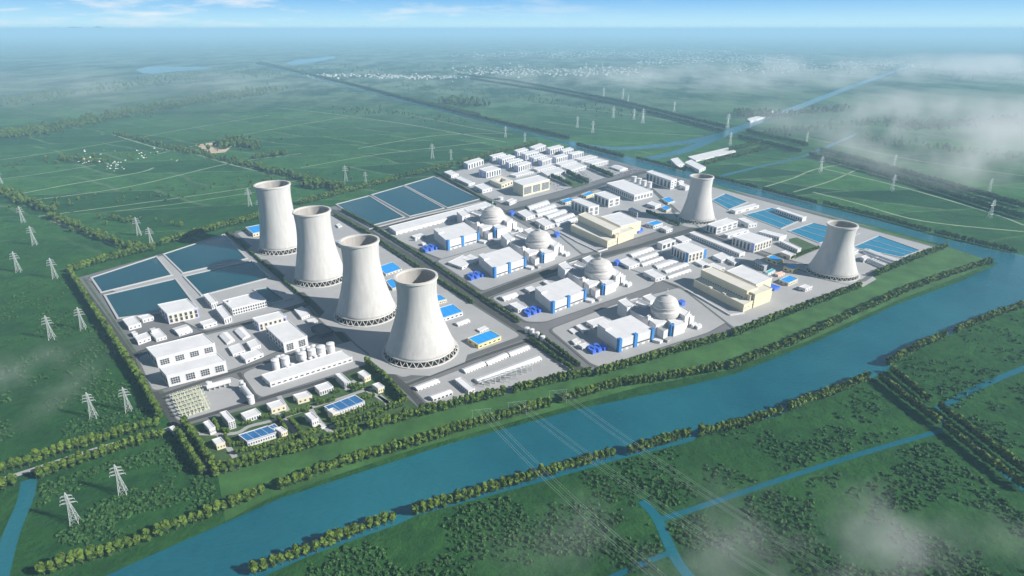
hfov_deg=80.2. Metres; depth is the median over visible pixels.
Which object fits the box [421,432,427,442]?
tree
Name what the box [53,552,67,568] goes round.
tree
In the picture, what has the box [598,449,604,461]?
tree
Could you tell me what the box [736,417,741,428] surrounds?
tree
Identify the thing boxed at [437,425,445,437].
tree
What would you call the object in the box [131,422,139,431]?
tree
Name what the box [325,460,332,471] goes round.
tree
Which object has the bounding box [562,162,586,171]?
hall
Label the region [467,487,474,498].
tree
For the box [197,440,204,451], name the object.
tree
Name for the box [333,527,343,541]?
tree
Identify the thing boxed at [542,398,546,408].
tree
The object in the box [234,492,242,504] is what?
tree
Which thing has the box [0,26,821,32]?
hills
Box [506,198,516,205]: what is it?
storage shed
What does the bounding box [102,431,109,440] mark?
tree
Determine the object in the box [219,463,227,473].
tree
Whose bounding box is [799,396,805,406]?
tree
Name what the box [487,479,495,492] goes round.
tree
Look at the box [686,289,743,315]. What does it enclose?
boundary wall
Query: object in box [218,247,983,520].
river bank
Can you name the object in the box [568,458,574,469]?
tree
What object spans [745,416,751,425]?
tree
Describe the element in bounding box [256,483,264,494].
tree
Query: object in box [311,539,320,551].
tree
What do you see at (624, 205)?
paved plot
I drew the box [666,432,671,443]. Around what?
tree
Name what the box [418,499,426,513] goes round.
tree
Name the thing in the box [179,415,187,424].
tree
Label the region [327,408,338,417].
school annex
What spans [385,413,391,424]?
tree
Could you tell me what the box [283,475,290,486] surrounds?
tree
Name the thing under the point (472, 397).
tree
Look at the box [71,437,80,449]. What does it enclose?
tree
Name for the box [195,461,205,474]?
tree
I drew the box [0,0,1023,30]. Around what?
sky
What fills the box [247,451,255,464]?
tree
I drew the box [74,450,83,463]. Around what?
tree
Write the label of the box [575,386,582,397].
tree
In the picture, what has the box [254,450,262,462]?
tree
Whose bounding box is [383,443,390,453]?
tree
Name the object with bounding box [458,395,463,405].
tree
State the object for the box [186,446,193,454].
tree
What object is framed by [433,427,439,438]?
tree
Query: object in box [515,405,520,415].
tree
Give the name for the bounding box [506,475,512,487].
tree
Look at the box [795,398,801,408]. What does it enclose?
tree
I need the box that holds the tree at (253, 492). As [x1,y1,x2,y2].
[250,487,257,497]
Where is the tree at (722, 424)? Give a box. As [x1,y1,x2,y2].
[720,421,724,430]
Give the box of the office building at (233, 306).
[222,292,266,315]
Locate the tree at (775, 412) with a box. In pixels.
[772,408,777,416]
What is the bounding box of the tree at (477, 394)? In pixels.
[474,391,480,401]
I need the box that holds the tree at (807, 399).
[803,394,809,405]
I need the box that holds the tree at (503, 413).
[500,409,506,417]
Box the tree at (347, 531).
[343,525,351,539]
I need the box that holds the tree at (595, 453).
[592,451,597,463]
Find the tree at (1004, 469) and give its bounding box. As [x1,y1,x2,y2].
[1001,466,1009,475]
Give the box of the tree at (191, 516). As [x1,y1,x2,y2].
[187,511,196,523]
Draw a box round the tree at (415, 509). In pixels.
[411,502,419,514]
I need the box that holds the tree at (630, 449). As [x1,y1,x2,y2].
[627,444,633,454]
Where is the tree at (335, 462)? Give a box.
[332,458,339,469]
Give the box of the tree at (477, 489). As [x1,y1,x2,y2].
[473,484,481,496]
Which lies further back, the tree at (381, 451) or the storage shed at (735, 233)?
the storage shed at (735, 233)
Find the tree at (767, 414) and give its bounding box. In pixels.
[763,410,769,417]
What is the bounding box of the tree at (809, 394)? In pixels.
[806,392,813,403]
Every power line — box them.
[491,417,659,573]
[517,404,757,572]
[524,405,771,575]
[534,411,770,572]
[559,395,826,573]
[562,391,839,573]
[564,397,828,572]
[575,399,841,572]
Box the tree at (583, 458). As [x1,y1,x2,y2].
[580,454,586,466]
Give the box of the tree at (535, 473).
[532,469,539,479]
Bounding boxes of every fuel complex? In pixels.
[571,212,640,247]
[693,264,771,311]
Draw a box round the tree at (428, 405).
[425,402,431,414]
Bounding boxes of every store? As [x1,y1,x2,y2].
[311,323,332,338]
[606,179,652,200]
[646,170,676,188]
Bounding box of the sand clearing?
[196,143,231,153]
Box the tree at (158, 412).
[154,407,162,417]
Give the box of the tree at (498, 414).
[494,409,500,420]
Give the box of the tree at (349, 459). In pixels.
[345,454,352,464]
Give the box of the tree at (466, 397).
[464,394,469,404]
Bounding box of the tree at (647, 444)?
[644,440,650,449]
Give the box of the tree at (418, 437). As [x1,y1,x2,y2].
[414,432,421,444]
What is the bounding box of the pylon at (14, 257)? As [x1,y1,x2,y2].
[9,251,21,271]
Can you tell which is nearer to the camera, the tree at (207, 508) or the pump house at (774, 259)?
the tree at (207, 508)
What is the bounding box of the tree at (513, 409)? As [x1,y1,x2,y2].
[510,407,515,416]
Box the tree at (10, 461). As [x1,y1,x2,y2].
[6,456,14,470]
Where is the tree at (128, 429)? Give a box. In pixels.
[124,423,132,434]
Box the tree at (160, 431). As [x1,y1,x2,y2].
[157,427,164,437]
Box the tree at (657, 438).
[654,435,660,446]
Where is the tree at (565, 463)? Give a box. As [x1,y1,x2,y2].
[562,459,569,471]
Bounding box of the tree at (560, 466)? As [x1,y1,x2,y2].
[556,462,563,472]
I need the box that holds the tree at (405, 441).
[402,437,409,448]
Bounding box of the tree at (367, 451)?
[364,446,371,459]
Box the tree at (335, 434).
[333,430,338,441]
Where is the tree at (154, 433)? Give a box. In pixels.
[150,429,158,439]
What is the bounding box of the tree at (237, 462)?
[234,458,241,468]
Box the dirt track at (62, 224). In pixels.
[49,219,76,230]
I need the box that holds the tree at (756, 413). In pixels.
[753,410,761,422]
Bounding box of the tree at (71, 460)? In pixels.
[67,454,76,466]
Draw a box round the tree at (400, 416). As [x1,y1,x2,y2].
[397,412,402,421]
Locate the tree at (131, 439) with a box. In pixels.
[127,435,135,446]
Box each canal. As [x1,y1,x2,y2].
[0,477,36,575]
[257,64,564,143]
[451,75,723,128]
[559,66,908,149]
[609,551,669,575]
[638,135,726,160]
[638,499,694,575]
[661,429,943,520]
[719,133,856,176]
[876,374,1023,490]
[935,365,1023,410]
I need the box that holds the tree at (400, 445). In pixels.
[397,441,402,450]
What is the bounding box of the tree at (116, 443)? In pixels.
[113,440,120,451]
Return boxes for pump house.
[245,224,259,236]
[381,262,401,275]
[385,278,395,290]
[437,294,446,303]
[440,304,462,320]
[467,330,500,348]
[560,198,572,204]
[581,191,594,197]
[646,220,662,228]
[660,205,670,211]
[661,197,674,204]
[766,255,783,264]
[779,275,797,285]
[783,263,798,273]
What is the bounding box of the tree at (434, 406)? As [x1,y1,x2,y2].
[430,401,437,412]
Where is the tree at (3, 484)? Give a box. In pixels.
[0,476,6,489]
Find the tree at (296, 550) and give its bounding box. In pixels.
[290,543,301,558]
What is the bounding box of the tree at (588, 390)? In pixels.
[585,386,590,395]
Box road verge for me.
[82,277,178,421]
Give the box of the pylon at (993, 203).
[986,199,995,217]
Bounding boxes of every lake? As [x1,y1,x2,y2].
[137,66,207,73]
[286,56,335,64]
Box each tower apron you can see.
[244,242,296,259]
[278,270,341,292]
[319,296,396,332]
[367,329,470,375]
[666,212,697,227]
[793,263,875,286]
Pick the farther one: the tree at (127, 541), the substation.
the substation
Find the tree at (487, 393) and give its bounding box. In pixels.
[485,388,490,399]
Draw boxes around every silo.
[271,357,280,370]
[280,355,289,367]
[295,349,299,360]
[298,351,306,362]
[307,347,315,358]
[316,344,325,356]
[326,341,334,353]
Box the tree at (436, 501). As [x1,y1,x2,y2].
[433,495,439,509]
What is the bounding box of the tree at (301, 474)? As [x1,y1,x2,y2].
[298,471,305,481]
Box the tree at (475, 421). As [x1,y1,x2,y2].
[472,417,478,426]
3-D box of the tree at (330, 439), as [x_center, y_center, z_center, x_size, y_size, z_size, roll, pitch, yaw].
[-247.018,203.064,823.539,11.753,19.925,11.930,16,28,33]
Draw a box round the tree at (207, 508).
[202,504,212,517]
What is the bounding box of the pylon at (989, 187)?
[987,178,993,191]
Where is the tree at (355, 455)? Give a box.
[352,450,358,462]
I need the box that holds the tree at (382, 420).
[379,415,385,426]
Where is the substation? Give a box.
[657,238,675,249]
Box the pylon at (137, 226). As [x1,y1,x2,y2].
[132,218,141,234]
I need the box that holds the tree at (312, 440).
[309,436,316,447]
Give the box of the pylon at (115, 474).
[109,464,127,495]
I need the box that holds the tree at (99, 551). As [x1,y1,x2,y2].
[94,544,104,557]
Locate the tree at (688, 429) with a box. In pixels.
[686,427,691,437]
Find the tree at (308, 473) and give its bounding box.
[304,467,312,479]
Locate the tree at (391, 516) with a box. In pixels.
[388,511,395,523]
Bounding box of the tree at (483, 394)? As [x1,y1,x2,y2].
[479,390,485,400]
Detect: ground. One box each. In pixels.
[0,31,1023,575]
[79,150,944,473]
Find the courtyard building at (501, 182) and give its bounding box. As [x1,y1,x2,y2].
[490,176,512,188]
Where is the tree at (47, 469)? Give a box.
[42,462,51,474]
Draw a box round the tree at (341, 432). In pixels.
[338,427,345,439]
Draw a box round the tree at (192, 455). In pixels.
[190,453,197,463]
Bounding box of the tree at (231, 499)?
[226,494,235,507]
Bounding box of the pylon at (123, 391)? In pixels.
[118,387,132,413]
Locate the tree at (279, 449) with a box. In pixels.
[276,444,282,456]
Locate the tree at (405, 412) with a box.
[402,407,408,419]
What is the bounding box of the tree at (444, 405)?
[442,400,447,410]
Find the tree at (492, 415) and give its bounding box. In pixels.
[489,412,495,422]
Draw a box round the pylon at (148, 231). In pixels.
[145,227,153,242]
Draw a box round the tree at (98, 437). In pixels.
[94,432,102,442]
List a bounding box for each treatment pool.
[712,193,747,209]
[743,207,798,228]
[788,222,859,243]
[854,235,921,257]
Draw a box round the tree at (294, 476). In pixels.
[290,471,299,483]
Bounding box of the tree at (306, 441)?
[302,438,309,449]
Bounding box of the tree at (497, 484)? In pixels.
[495,480,500,490]
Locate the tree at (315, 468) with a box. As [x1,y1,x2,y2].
[311,463,319,476]
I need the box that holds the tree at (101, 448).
[97,444,106,455]
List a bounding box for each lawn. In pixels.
[191,365,418,469]
[565,176,587,187]
[789,237,815,258]
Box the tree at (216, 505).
[212,500,220,513]
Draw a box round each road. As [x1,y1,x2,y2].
[5,427,169,477]
[83,285,179,426]
[132,304,310,354]
[159,358,270,396]
[176,366,363,425]
[179,425,212,478]
[229,231,425,412]
[237,372,257,398]
[330,209,582,369]
[366,171,646,230]
[404,340,529,386]
[440,173,504,210]
[475,227,699,299]
[633,173,766,256]
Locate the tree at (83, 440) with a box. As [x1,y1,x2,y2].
[79,435,88,446]
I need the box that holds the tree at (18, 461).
[13,456,23,468]
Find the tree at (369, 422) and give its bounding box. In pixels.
[366,419,373,429]
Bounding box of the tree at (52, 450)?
[48,444,56,456]
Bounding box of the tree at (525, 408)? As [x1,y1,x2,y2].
[521,403,527,413]
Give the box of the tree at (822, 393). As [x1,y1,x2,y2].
[818,389,825,399]
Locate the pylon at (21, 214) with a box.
[17,206,25,221]
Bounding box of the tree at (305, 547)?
[301,542,309,555]
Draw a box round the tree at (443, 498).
[439,493,447,507]
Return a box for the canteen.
[610,165,627,171]
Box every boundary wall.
[369,201,486,229]
[560,232,607,251]
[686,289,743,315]
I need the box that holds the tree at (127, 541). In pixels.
[122,536,132,548]
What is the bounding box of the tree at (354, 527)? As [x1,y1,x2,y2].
[349,522,358,536]
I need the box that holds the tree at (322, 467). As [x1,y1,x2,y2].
[318,462,325,471]
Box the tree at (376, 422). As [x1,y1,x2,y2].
[373,417,380,427]
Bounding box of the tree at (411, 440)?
[408,436,414,446]
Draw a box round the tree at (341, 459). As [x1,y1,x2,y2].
[337,453,345,466]
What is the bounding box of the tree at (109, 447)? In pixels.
[106,443,114,453]
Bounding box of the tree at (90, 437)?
[86,432,95,444]
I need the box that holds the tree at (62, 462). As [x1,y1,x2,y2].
[58,458,67,469]
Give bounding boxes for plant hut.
[525,265,533,269]
[554,231,559,237]
[585,298,594,302]
[614,259,619,265]
[652,338,662,343]
[678,299,685,306]
[695,323,701,329]
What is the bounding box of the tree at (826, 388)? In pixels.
[824,386,829,398]
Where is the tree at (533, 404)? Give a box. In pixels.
[531,400,536,410]
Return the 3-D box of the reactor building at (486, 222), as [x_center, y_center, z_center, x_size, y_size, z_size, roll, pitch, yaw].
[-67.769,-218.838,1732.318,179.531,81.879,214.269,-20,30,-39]
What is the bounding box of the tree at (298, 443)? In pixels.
[295,439,303,451]
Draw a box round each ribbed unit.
[863,249,883,258]
[867,257,887,267]
[879,255,898,262]
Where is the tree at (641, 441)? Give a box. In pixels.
[638,438,644,451]
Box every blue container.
[523,310,530,316]
[530,308,536,314]
[535,306,541,312]
[587,347,595,353]
[594,345,601,352]
[599,343,607,350]
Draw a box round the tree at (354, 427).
[351,424,358,436]
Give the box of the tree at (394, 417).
[390,413,397,423]
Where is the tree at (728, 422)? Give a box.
[725,419,731,429]
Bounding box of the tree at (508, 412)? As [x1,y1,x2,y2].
[506,409,511,418]
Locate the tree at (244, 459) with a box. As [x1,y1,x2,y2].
[241,454,248,466]
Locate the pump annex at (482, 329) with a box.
[477,326,487,332]
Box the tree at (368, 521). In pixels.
[364,516,373,530]
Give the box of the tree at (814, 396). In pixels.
[812,392,817,402]
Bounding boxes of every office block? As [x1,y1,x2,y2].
[157,298,199,323]
[252,311,286,330]
[671,241,706,262]
[706,218,737,233]
[732,231,771,252]
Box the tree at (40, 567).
[34,561,46,574]
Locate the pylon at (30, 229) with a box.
[26,226,36,245]
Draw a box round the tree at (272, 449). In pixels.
[269,446,276,456]
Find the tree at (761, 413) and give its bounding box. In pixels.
[759,410,764,421]
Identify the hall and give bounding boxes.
[146,333,216,367]
[159,353,227,386]
[240,408,260,421]
[261,350,352,386]
[266,320,308,352]
[266,399,285,413]
[293,391,312,403]
[314,381,332,395]
[434,222,479,250]
[474,355,541,384]
[478,247,526,277]
[509,170,533,177]
[533,164,555,171]
[535,277,586,313]
[541,167,565,177]
[556,159,576,166]
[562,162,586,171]
[574,155,597,161]
[584,158,608,166]
[597,315,654,351]
[670,157,684,166]
[685,159,705,172]
[689,231,744,256]
[747,111,772,122]
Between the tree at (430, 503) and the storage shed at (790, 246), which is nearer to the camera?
the tree at (430, 503)
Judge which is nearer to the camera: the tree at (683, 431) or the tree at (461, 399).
the tree at (683, 431)
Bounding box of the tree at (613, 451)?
[610,448,615,458]
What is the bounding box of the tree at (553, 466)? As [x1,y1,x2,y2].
[550,462,557,475]
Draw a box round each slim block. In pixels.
[203,293,217,308]
[215,305,231,323]
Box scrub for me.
[0,281,1023,575]
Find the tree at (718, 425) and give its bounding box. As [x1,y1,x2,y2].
[715,422,721,432]
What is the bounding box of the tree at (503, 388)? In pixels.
[500,385,506,394]
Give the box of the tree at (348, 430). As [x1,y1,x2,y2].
[345,425,351,437]
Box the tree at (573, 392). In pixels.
[570,390,575,396]
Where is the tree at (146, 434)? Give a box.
[143,430,149,442]
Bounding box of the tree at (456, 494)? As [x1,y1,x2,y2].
[452,488,461,502]
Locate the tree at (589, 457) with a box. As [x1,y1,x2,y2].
[586,452,592,464]
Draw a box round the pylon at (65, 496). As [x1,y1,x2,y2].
[60,493,80,524]
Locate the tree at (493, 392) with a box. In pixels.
[490,388,495,396]
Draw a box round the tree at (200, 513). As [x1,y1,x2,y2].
[196,509,204,520]
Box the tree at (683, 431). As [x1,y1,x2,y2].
[680,428,687,439]
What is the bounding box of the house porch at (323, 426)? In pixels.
[312,423,326,428]
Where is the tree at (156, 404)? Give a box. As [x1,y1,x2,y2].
[153,402,159,411]
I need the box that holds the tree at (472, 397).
[469,392,474,403]
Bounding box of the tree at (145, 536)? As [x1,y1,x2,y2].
[140,528,151,541]
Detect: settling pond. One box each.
[90,256,172,292]
[103,278,198,318]
[162,234,247,273]
[183,260,270,295]
[335,195,404,225]
[371,185,443,216]
[404,176,480,207]
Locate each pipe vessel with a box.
[206,378,230,390]
[238,380,251,398]
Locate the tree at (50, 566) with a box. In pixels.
[44,559,56,572]
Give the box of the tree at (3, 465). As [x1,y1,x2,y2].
[0,461,6,472]
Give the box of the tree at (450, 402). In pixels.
[447,399,452,408]
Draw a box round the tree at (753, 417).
[749,414,756,424]
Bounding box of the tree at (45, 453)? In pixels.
[41,447,50,458]
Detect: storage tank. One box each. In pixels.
[247,394,254,404]
[529,328,534,334]
[535,331,539,337]
[540,335,544,341]
[631,176,636,181]
[636,178,641,183]
[641,180,646,185]
[646,181,651,187]
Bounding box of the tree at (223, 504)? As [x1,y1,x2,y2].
[219,500,227,510]
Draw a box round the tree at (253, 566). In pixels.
[249,560,257,574]
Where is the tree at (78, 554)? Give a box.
[72,547,84,563]
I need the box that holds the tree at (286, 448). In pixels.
[282,444,289,453]
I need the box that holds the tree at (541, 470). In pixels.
[537,463,544,477]
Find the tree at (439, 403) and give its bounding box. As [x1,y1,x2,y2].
[437,400,442,408]
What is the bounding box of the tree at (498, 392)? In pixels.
[495,388,500,395]
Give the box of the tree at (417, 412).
[414,408,420,416]
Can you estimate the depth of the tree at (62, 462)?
772.97 m
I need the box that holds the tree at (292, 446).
[288,441,296,452]
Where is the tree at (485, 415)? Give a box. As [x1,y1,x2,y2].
[483,412,489,424]
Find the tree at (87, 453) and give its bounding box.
[83,449,90,460]
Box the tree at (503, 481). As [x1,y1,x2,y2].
[499,475,508,488]
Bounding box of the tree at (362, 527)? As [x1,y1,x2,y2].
[358,523,366,533]
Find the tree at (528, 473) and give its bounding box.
[525,468,532,481]
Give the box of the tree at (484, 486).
[481,482,487,494]
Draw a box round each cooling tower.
[253,180,296,255]
[292,205,342,287]
[333,234,396,326]
[382,268,458,369]
[677,174,716,224]
[805,220,859,281]
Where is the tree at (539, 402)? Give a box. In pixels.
[536,397,541,408]
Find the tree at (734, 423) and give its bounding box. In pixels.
[730,418,736,429]
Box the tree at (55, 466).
[50,461,60,472]
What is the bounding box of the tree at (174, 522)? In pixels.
[170,518,179,529]
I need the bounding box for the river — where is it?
[106,144,1023,575]
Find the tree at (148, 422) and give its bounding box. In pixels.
[145,418,152,428]
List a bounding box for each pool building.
[731,203,758,213]
[775,207,806,221]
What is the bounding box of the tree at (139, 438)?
[134,433,143,444]
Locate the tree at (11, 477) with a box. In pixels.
[5,473,16,485]
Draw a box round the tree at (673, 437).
[671,432,676,442]
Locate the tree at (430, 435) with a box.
[427,431,433,441]
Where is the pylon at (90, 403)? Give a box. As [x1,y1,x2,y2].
[83,392,97,418]
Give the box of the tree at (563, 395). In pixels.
[560,392,566,402]
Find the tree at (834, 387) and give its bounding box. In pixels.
[830,384,837,395]
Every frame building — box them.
[628,208,640,217]
[753,259,768,271]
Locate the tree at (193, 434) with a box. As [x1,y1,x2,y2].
[190,431,198,443]
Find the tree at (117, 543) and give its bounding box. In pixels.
[112,538,123,551]
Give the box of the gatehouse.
[169,425,174,434]
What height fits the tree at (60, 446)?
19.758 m
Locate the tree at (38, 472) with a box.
[34,466,44,478]
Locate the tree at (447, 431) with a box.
[444,424,450,435]
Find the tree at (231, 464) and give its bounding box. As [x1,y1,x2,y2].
[226,459,234,471]
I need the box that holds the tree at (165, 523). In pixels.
[160,518,171,532]
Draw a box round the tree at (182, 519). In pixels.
[178,515,187,526]
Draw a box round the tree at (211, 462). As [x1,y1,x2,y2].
[208,458,215,466]
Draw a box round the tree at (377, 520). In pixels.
[373,514,381,528]
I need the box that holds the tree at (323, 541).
[319,536,327,547]
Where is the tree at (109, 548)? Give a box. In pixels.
[104,541,114,555]
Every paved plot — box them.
[85,237,306,331]
[136,306,320,391]
[164,377,247,420]
[235,214,524,380]
[242,341,370,397]
[337,178,475,223]
[378,213,529,258]
[412,344,571,407]
[436,230,580,290]
[447,152,631,205]
[490,264,656,322]
[515,176,683,254]
[550,287,725,366]
[603,233,847,328]
[652,185,934,281]
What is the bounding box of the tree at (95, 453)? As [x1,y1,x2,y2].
[92,449,99,458]
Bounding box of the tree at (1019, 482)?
[1016,477,1023,487]
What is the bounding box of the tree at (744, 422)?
[741,418,746,427]
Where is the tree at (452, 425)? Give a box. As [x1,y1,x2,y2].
[449,421,455,432]
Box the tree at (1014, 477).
[1011,474,1021,483]
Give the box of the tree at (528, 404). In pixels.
[525,400,532,412]
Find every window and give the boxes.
[160,358,169,364]
[168,315,173,322]
[170,376,180,383]
[175,354,184,361]
[185,372,195,379]
[189,350,198,357]
[200,368,209,376]
[204,346,213,353]
[215,365,224,372]
[286,342,293,350]
[298,339,305,346]
[524,186,531,194]
[533,184,539,191]
[542,181,548,189]
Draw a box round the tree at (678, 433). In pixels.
[674,429,681,440]
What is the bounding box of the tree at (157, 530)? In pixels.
[152,523,162,536]
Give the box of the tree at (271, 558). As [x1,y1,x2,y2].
[267,554,275,567]
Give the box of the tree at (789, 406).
[785,399,793,411]
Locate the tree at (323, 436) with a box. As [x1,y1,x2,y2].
[320,433,326,445]
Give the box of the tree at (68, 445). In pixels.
[63,439,73,451]
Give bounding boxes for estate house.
[203,420,215,434]
[212,437,225,449]
[304,412,318,425]
[357,370,370,381]
[372,382,384,393]
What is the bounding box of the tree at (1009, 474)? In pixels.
[1006,470,1014,478]
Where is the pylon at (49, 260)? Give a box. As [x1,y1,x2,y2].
[46,258,58,278]
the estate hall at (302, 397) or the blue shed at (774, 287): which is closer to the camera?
the estate hall at (302, 397)
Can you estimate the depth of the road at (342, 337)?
1108.64 m
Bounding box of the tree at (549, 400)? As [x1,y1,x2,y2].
[546,396,552,406]
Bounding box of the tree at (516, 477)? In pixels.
[512,473,520,484]
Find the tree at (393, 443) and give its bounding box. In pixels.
[390,438,397,452]
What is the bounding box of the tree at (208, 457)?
[205,454,214,461]
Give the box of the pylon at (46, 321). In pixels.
[41,315,55,340]
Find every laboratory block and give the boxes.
[571,198,598,214]
[594,191,619,206]
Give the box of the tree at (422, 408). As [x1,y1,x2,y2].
[418,403,425,415]
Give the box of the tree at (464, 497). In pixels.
[461,488,468,500]
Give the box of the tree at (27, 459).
[22,454,32,466]
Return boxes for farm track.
[2,115,267,159]
[4,165,94,178]
[25,168,152,192]
[37,153,300,199]
[38,180,299,216]
[53,222,121,248]
[111,134,287,175]
[119,192,253,210]
[154,116,348,154]
[275,107,503,141]
[300,142,483,167]
[363,133,491,147]
[398,112,507,133]
[525,102,678,121]
[549,122,702,135]
[764,164,841,186]
[793,169,857,191]
[810,138,1022,175]
[813,192,1023,231]
[823,168,1023,224]
[839,122,1019,149]
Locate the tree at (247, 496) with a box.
[242,488,251,501]
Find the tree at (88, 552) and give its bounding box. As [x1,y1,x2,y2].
[83,544,96,560]
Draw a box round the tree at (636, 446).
[632,442,639,451]
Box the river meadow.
[712,183,934,245]
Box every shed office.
[517,209,534,220]
[535,218,554,229]
[620,257,639,269]
[643,269,665,281]
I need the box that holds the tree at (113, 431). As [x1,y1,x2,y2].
[109,426,117,438]
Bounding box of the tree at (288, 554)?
[284,550,294,561]
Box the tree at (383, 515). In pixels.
[379,510,388,525]
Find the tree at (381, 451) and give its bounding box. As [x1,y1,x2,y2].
[378,444,384,455]
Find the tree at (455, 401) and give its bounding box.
[452,396,458,406]
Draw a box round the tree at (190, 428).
[187,425,195,437]
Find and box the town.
[447,40,1023,73]
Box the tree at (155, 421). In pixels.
[152,416,159,426]
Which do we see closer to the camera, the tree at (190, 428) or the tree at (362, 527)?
the tree at (362, 527)
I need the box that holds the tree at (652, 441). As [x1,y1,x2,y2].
[648,438,655,448]
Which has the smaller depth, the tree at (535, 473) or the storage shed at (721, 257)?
the tree at (535, 473)
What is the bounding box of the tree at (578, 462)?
[573,456,581,467]
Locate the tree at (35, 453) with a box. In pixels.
[30,448,42,461]
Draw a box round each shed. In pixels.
[122,316,141,330]
[134,332,150,344]
[137,314,153,322]
[149,327,166,341]
[172,324,192,335]
[199,318,216,328]
[219,332,234,344]
[228,343,244,356]
[234,327,250,339]
[240,348,263,363]
[246,338,260,349]
[294,306,309,319]
[306,318,317,323]
[412,233,425,238]
[413,378,439,390]
[429,389,452,400]
[444,170,457,177]
[448,255,476,269]
[454,318,469,326]
[454,377,474,393]
[455,176,474,185]
[462,254,478,264]
[462,361,486,373]
[474,183,491,192]
[484,352,508,365]
[499,292,518,301]
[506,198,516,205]
[508,345,529,356]
[509,302,526,312]
[524,285,534,293]
[527,200,549,209]
[534,203,556,212]
[536,208,557,216]
[544,209,568,218]
[552,213,574,222]
[555,217,577,226]
[569,328,577,333]
[571,338,580,344]
[576,324,587,333]
[578,342,589,349]
[586,316,610,328]
[628,247,653,257]
[637,251,661,261]
[640,256,663,266]
[647,201,660,208]
[653,257,678,268]
[661,226,672,232]
[663,262,688,273]
[667,268,691,278]
[674,235,690,242]
[680,183,688,190]
[695,259,707,267]
[713,252,730,262]
[723,228,748,237]
[726,256,739,265]
[738,217,756,227]
[758,229,786,240]
[771,284,779,290]
[775,271,784,276]
[779,240,800,252]
[780,250,795,258]
[798,284,811,291]
[860,255,868,261]
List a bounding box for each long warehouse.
[389,202,494,234]
[688,148,735,161]
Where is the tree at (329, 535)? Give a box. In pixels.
[324,529,335,546]
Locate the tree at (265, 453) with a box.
[262,449,268,460]
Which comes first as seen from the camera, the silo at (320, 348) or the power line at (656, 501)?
the power line at (656, 501)
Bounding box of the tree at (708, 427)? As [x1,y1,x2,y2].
[705,424,710,432]
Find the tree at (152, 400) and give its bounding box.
[149,397,157,408]
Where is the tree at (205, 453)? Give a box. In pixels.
[202,450,211,459]
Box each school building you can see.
[238,425,277,446]
[324,395,364,414]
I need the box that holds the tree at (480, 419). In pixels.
[478,415,483,423]
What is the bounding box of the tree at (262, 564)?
[258,558,267,570]
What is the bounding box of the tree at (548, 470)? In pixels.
[545,465,551,476]
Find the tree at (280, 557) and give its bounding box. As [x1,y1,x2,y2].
[275,552,285,564]
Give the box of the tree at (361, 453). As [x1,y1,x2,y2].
[357,449,364,461]
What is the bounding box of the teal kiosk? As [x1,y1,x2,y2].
[765,268,774,274]
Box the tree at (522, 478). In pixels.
[519,472,525,483]
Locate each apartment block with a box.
[464,158,483,168]
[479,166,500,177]
[490,152,505,161]
[497,154,514,164]
[505,158,522,168]
[514,147,527,156]
[514,161,530,171]
[521,150,538,159]
[529,153,545,162]
[530,143,545,151]
[538,156,551,165]
[546,145,563,154]
[553,153,567,162]
[560,147,573,153]
[568,151,583,159]
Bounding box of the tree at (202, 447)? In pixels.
[198,444,207,454]
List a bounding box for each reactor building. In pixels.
[457,200,516,239]
[501,224,563,264]
[558,251,625,297]
[617,288,694,338]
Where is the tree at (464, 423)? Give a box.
[461,419,467,430]
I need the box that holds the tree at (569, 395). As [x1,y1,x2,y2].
[565,392,571,399]
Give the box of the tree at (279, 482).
[276,477,283,489]
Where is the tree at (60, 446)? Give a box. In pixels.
[56,441,64,454]
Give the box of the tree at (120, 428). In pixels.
[116,424,124,436]
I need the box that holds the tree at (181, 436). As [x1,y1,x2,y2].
[177,434,187,445]
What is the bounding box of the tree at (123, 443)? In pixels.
[120,438,128,449]
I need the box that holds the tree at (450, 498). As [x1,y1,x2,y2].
[447,494,452,505]
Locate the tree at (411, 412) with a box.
[408,408,413,418]
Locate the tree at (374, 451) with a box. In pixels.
[371,447,377,457]
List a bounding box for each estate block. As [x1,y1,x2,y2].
[220,410,235,429]
[335,373,350,388]
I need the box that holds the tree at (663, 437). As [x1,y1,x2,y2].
[659,432,666,445]
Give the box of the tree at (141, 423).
[138,419,145,430]
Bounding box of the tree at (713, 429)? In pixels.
[710,425,715,432]
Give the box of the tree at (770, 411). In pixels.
[768,408,773,418]
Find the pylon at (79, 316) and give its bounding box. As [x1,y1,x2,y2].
[74,307,86,329]
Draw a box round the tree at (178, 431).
[175,428,182,437]
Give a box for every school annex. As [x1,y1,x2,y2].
[269,423,278,429]
[275,426,287,437]
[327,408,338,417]
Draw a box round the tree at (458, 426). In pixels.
[455,420,462,431]
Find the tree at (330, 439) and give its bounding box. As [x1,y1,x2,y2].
[327,431,334,443]
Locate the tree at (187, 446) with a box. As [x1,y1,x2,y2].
[183,443,190,453]
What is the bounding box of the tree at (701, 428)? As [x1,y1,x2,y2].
[697,423,705,436]
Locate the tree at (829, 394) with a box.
[827,386,832,396]
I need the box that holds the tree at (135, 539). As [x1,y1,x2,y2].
[131,533,140,544]
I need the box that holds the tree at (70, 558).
[65,550,75,565]
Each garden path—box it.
[198,408,310,435]
[217,435,236,457]
[270,412,296,433]
[277,395,289,411]
[309,406,333,432]
[310,388,372,408]
[329,395,388,427]
[351,380,389,402]
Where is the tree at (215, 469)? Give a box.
[210,465,219,476]
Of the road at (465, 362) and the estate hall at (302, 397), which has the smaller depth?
the estate hall at (302, 397)
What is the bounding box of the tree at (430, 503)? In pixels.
[426,498,433,511]
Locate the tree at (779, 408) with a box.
[775,405,783,415]
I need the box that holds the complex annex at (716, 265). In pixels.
[706,263,724,269]
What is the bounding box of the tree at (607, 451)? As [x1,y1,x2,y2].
[604,446,610,459]
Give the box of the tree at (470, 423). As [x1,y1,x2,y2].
[466,417,472,428]

